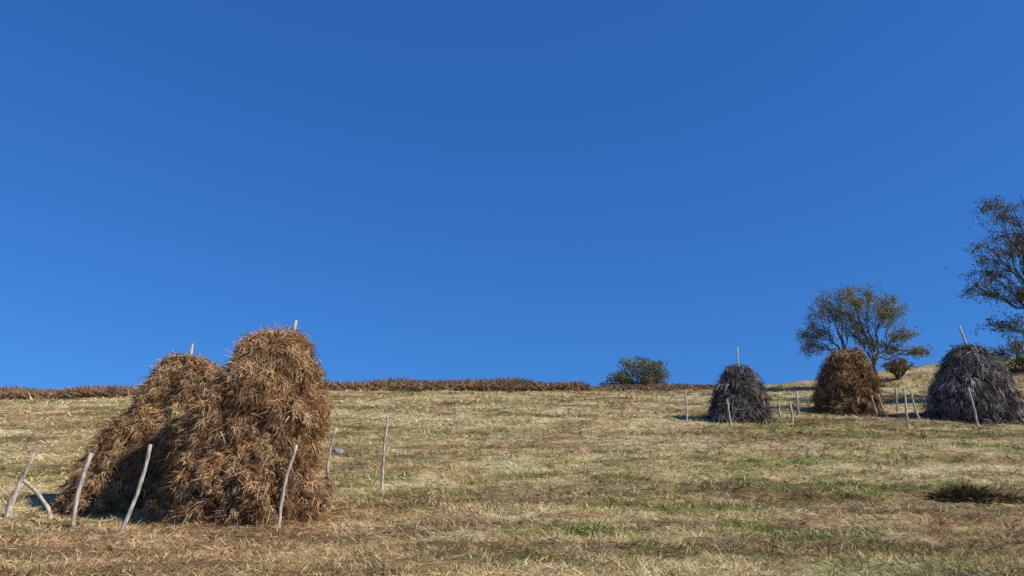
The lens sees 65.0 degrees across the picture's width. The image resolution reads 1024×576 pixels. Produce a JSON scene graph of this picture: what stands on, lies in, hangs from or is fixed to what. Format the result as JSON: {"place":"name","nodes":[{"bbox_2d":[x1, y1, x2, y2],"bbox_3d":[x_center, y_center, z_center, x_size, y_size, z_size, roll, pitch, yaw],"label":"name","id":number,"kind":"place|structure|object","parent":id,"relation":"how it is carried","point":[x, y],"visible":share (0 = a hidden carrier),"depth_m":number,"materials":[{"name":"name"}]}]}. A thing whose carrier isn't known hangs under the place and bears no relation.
{"place":"outdoors","nodes":[
{"label":"outdoors","id":0,"kind":"place"},
{"bbox_2d":[0,356,1023,575],"bbox_3d":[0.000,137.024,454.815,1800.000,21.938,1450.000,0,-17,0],"label":"ground","id":1,"kind":"structure","parent":0,"point":[557,441],"depth_m":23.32,"materials":[{"name":"beige plant"}]},
{"bbox_2d":[4,454,35,517],"bbox_3d":[-10.046,4.139,16.355,0.434,1.517,0.151,0,-17,0],"label":"wooden post","id":2,"kind":"object","parent":1,"relation":"on","point":[10,504],"visible":0.82,"depth_m":16.32,"materials":[{"name":"grey wood"}]},
{"bbox_2d":[18,477,52,518],"bbox_3d":[-9.738,4.381,16.428,0.855,1.007,0.098,1,-17,-3],"label":"wooden post","id":3,"kind":"object","parent":1,"relation":"on","point":[40,497],"visible":0.86,"depth_m":16.43,"materials":[{"name":"grey wood"}]},
{"bbox_2d":[70,452,93,527],"bbox_3d":[-8.326,3.967,15.524,0.232,1.552,0.116,2,-17,-8],"label":"wooden post","id":4,"kind":"object","parent":1,"relation":"on","point":[79,488],"visible":0.88,"depth_m":15.51,"materials":[{"name":"grey wood"}]},
{"bbox_2d":[29,344,221,519],"bbox_3d":[-8.573,3.477,18.836,4.434,4.430,4.434,7,-18,-22],"label":"haystack","id":5,"kind":"object","parent":1,"relation":"on","point":[163,398],"visible":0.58,"depth_m":17.95,"materials":[{"name":"brown plant"}]},
{"bbox_2d":[120,444,151,530],"bbox_3d":[-6.757,3.670,14.352,0.422,1.740,0.086,1,-17,-2],"label":"wooden post","id":6,"kind":"object","parent":1,"relation":"on","point":[129,512],"visible":0.84,"depth_m":14.35,"materials":[{"name":"grey wood"}]},
{"bbox_2d":[128,320,361,533],"bbox_3d":[-5.533,3.053,17.122,4.740,4.834,4.528,-6,-18,20],"label":"haystack","id":7,"kind":"object","parent":1,"relation":"on","point":[259,411],"visible":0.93,"depth_m":15.85,"materials":[{"name":"brown plant"}]},
{"bbox_2d":[278,445,297,527],"bbox_3d":[-4.234,3.820,15.145,0.273,1.708,0.090,0,-17,0],"label":"wooden post","id":8,"kind":"object","parent":1,"relation":"on","point":[284,485],"visible":0.85,"depth_m":15.13,"materials":[{"name":"grey wood"}]},
{"bbox_2d":[325,428,336,482],"bbox_3d":[-4.992,4.709,22.137,0.246,1.719,0.090,0,-17,0],"label":"wooden post","id":9,"kind":"object","parent":1,"relation":"on","point":[329,455],"visible":0.81,"depth_m":22.15,"materials":[{"name":"grey wood"}]},
{"bbox_2d":[332,448,343,454],"bbox_3d":[-6.065,5.684,27.875,0.443,0.238,0.454,0,-17,0],"label":"stone","id":10,"kind":"object","parent":1,"relation":"on","point":[339,450],"visible":0.82,"depth_m":27.71,"materials":[{"name":"stone"}]},
{"bbox_2d":[0,374,715,399],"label":"bracken hedge","id":11,"kind":"object","parent":1,"relation":"on","point":[476,384],"visible":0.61,"depth_m":55.55,"materials":[{"name":"brown plant"}]},
{"bbox_2d":[380,416,388,489],"bbox_3d":[-3.398,4.469,21.381,0.131,2.092,0.092,0,-17,0],"label":"wooden post","id":12,"kind":"object","parent":1,"relation":"on","point":[383,456],"visible":0.9,"depth_m":21.37,"materials":[{"name":"grey wood"}]},
{"bbox_2d":[438,518,483,525],"bbox_3d":[-0.900,4.443,15.255,1.149,0.188,0.754,0,-17,0],"label":"weed clump","id":13,"kind":"object","parent":1,"relation":"on","point":[463,521],"visible":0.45,"depth_m":15.19,"materials":[{"name":"green plant"}]},
{"bbox_2d":[546,520,639,537],"bbox_3d":[1.462,4.269,14.224,1.911,0.354,1.519,0,-17,0],"label":"weed clump","id":14,"kind":"object","parent":1,"relation":"on","point":[587,530],"visible":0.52,"depth_m":14.25,"materials":[{"name":"green plant"}]},
{"bbox_2d":[596,355,670,385],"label":"round bush","id":15,"kind":"object","parent":1,"relation":"on","point":[646,376],"visible":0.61,"depth_m":60.92,"materials":[{"name":"green plant"}]},
{"bbox_2d":[684,395,687,421],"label":"wooden post","id":16,"kind":"object","parent":1,"relation":"on","point":[686,408],"visible":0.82,"depth_m":37.47,"materials":[{"name":"grey wood"}]},
{"bbox_2d":[726,399,731,425],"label":"wooden post","id":17,"kind":"object","parent":1,"relation":"on","point":[729,416],"visible":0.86,"depth_m":35.53,"materials":[{"name":"grey wood"}]},
{"bbox_2d":[703,347,783,423],"bbox_3d":[10.701,4.889,38.131,3.734,4.244,3.797,0,-17,0],"label":"haystack","id":18,"kind":"object","parent":1,"relation":"on","point":[738,386],"visible":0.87,"depth_m":37.19,"materials":[{"name":"grey plant"}]},
{"bbox_2d":[777,402,780,417],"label":"wooden post","id":19,"kind":"object","parent":1,"relation":"on","point":[779,410],"visible":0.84,"depth_m":38.88,"materials":[{"name":"grey wood"}]},
{"bbox_2d":[744,528,814,538],"bbox_3d":[4.881,4.199,13.745,2.010,0.199,0.868,-3,-17,10],"label":"weed clump","id":20,"kind":"object","parent":1,"relation":"on","point":[776,531],"visible":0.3,"depth_m":13.65,"materials":[{"name":"green plant"}]},
{"bbox_2d":[788,402,793,422],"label":"wooden post","id":21,"kind":"object","parent":1,"relation":"on","point":[791,411],"visible":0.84,"depth_m":36.24,"materials":[{"name":"grey wood"}]},
{"bbox_2d":[796,392,799,414],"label":"wooden post","id":22,"kind":"object","parent":1,"relation":"on","point":[797,403],"visible":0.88,"depth_m":40.59,"materials":[{"name":"grey wood"}]},
{"bbox_2d":[791,284,863,359],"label":"deciduous tree","id":23,"kind":"object","parent":1,"relation":"on","point":[816,334],"visible":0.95,"depth_m":55.03,"materials":[{"name":"green plant"}]},
{"bbox_2d":[823,492,863,500],"bbox_3d":[8.271,5.163,19.912,1.062,0.294,0.827,0,-17,0],"label":"weed clump","id":24,"kind":"object","parent":1,"relation":"on","point":[849,495],"visible":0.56,"depth_m":19.85,"materials":[{"name":"green plant"}]},
{"bbox_2d":[808,345,896,415],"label":"haystack","id":25,"kind":"object","parent":1,"relation":"on","point":[849,383],"visible":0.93,"depth_m":41.35,"materials":[{"name":"brown plant"}]},
{"bbox_2d":[870,395,877,415],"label":"wooden post","id":26,"kind":"object","parent":1,"relation":"on","point":[876,413],"visible":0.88,"depth_m":40.15,"materials":[{"name":"grey wood"}]},
{"bbox_2d":[877,394,884,414],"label":"wooden post","id":27,"kind":"object","parent":1,"relation":"on","point":[882,407],"visible":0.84,"depth_m":40.40,"materials":[{"name":"grey wood"}]},
{"bbox_2d":[837,279,937,378],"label":"deciduous tree","id":28,"kind":"object","parent":1,"relation":"on","point":[881,314],"visible":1,"depth_m":52.97,"materials":[{"name":"green plant"}]},
{"bbox_2d":[880,356,913,379],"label":"shrub","id":29,"kind":"object","parent":1,"relation":"on","point":[895,367],"visible":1,"depth_m":54.59,"materials":[{"name":"green plant"}]},
{"bbox_2d":[895,387,898,413],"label":"wooden post","id":30,"kind":"object","parent":1,"relation":"on","point":[896,401],"visible":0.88,"depth_m":41.10,"materials":[{"name":"grey wood"}]},
{"bbox_2d":[903,390,908,426],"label":"wooden post","id":31,"kind":"object","parent":1,"relation":"on","point":[906,414],"visible":0.88,"depth_m":35.60,"materials":[{"name":"grey wood"}]},
{"bbox_2d":[910,389,919,418],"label":"wooden post","id":32,"kind":"object","parent":1,"relation":"on","point":[916,412],"visible":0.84,"depth_m":37.53,"materials":[{"name":"grey wood"}]},
{"bbox_2d":[910,325,1023,426],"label":"haystack","id":33,"kind":"object","parent":1,"relation":"on","point":[983,375],"visible":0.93,"depth_m":37.39,"materials":[{"name":"grey plant"}]},
{"bbox_2d":[918,478,1015,505],"bbox_3d":[10.464,4.726,18.621,2.226,0.712,2.868,0,-17,0],"label":"weed clump","id":34,"kind":"object","parent":1,"relation":"on","point":[961,493],"visible":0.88,"depth_m":18.28,"materials":[{"name":"green plant"}]},
{"bbox_2d":[967,388,978,425],"bbox_3d":[20.632,5.391,35.907,0.251,1.877,0.114,0,-17,0],"label":"wooden post","id":35,"kind":"object","parent":1,"relation":"on","point":[975,414],"visible":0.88,"depth_m":35.90,"materials":[{"name":"grey wood"}]},
{"bbox_2d":[945,195,1023,365],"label":"deciduous tree","id":36,"kind":"object","parent":1,"relation":"on","point":[1018,295],"visible":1,"depth_m":45.04,"materials":[{"name":"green plant"}]},
{"bbox_2d":[989,490,1023,503],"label":"weed clump","id":37,"kind":"object","parent":1,"relation":"on","point":[1013,498],"visible":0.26,"depth_m":18.64,"materials":[{"name":"green plant"}]},
{"bbox_2d":[990,334,1023,372],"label":"shrub","id":38,"kind":"object","parent":1,"relation":"on","point":[1017,352],"visible":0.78,"depth_m":52.89,"materials":[{"name":"green plant"}]},
{"bbox_2d":[0,0,1023,389],"label":"sky","id":39,"kind":"structure","parent":0,"point":[546,191],"materials":[{"name":"blue"}]}
]}

